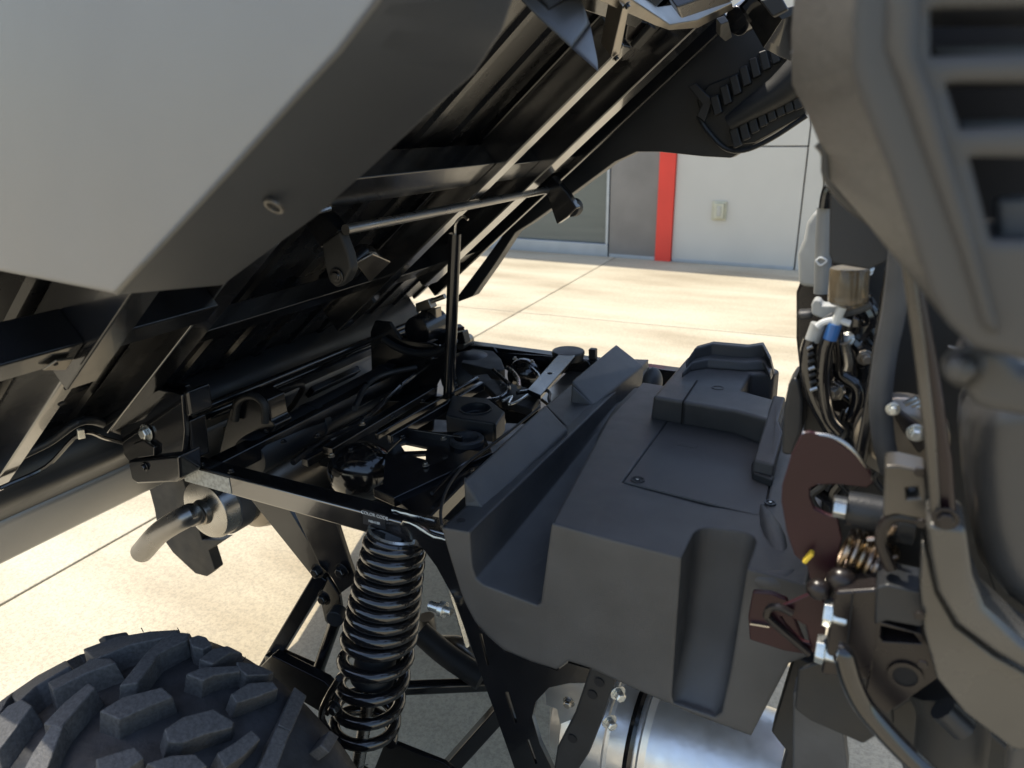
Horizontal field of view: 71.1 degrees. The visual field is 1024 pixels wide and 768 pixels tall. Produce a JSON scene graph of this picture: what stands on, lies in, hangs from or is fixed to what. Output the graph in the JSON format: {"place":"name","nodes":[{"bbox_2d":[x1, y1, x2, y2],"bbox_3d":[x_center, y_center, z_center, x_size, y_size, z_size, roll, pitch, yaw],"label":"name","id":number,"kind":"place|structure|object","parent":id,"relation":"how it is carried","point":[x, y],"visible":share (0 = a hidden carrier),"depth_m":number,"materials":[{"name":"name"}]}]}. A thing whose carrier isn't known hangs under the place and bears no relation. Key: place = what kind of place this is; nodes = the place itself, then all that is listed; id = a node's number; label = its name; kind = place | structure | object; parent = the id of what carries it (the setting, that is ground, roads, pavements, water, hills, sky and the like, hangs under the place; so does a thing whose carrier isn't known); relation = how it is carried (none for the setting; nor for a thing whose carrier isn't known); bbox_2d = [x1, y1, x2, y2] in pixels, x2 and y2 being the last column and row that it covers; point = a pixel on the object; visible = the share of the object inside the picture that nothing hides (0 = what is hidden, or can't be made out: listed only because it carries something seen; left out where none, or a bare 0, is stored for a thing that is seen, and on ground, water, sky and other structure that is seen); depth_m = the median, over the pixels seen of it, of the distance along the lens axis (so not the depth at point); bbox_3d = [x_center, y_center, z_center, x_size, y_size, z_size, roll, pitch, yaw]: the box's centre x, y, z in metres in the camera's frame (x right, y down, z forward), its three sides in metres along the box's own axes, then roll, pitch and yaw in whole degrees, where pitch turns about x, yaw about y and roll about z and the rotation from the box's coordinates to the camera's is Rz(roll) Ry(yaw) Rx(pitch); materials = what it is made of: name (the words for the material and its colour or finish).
{"place":"outdoors","nodes":[
{"label":"outdoors","id":0,"kind":"place"},
{"bbox_2d":[0,248,902,767],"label":"concrete paving","id":1,"kind":"structure","parent":0,"point":[72,592],"depth_m":2.50,"materials":[{"name":"beige concrete"}]},
{"bbox_2d":[0,0,1023,767],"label":"utility vehicle","id":2,"kind":"object","parent":1,"relation":"on","point":[236,236],"visible":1,"depth_m":0.96,"materials":[{"name":"metal"}]},
{"bbox_2d":[489,0,824,269],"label":"shop building","id":3,"kind":"structure","parent":1,"relation":"on","point":[656,206],"depth_m":7.40,"materials":[{"name":"paint"}]},
{"bbox_2d":[489,236,608,256],"bbox_3d":[0.319,-1.649,8.502,1.790,0.135,0.105,10,23,28],"label":"window frame","id":4,"kind":"structure","parent":3,"relation":"in","point":[525,244],"depth_m":8.31,"materials":[{"name":"metal"}]},
{"bbox_2d":[502,171,606,242],"bbox_3d":[0.313,-2.832,8.091,1.705,2.360,0.015,10,23,28],"label":"window pane","id":5,"kind":"structure","parent":3,"relation":"in","point":[589,226],"depth_m":8.14,"materials":[{"name":"grey glass"}]},
{"bbox_2d":[605,168,610,243],"bbox_3d":[1.062,-2.692,7.666,0.030,2.363,0.103,10,23,28],"label":"window frame","id":6,"kind":"structure","parent":3,"relation":"in","point":[608,171],"depth_m":7.89,"materials":[{"name":"metal"}]},
{"bbox_2d":[711,201,726,219],"bbox_3d":[2.103,-1.762,7.285,0.150,0.190,0.071,9,22,25],"label":"wall outlet","id":7,"kind":"object","parent":3,"relation":"attached to","point":[719,210],"depth_m":7.26,"materials":[{"name":"white plastic"}]},
{"bbox_2d":[716,206,720,215],"bbox_3d":[2.095,-1.751,7.256,0.042,0.100,0.007,10,23,28],"label":"lid window","id":8,"kind":"structure","parent":7,"relation":"in","point":[718,213],"depth_m":7.25,"materials":[{"name":"white plastic"}]}
]}

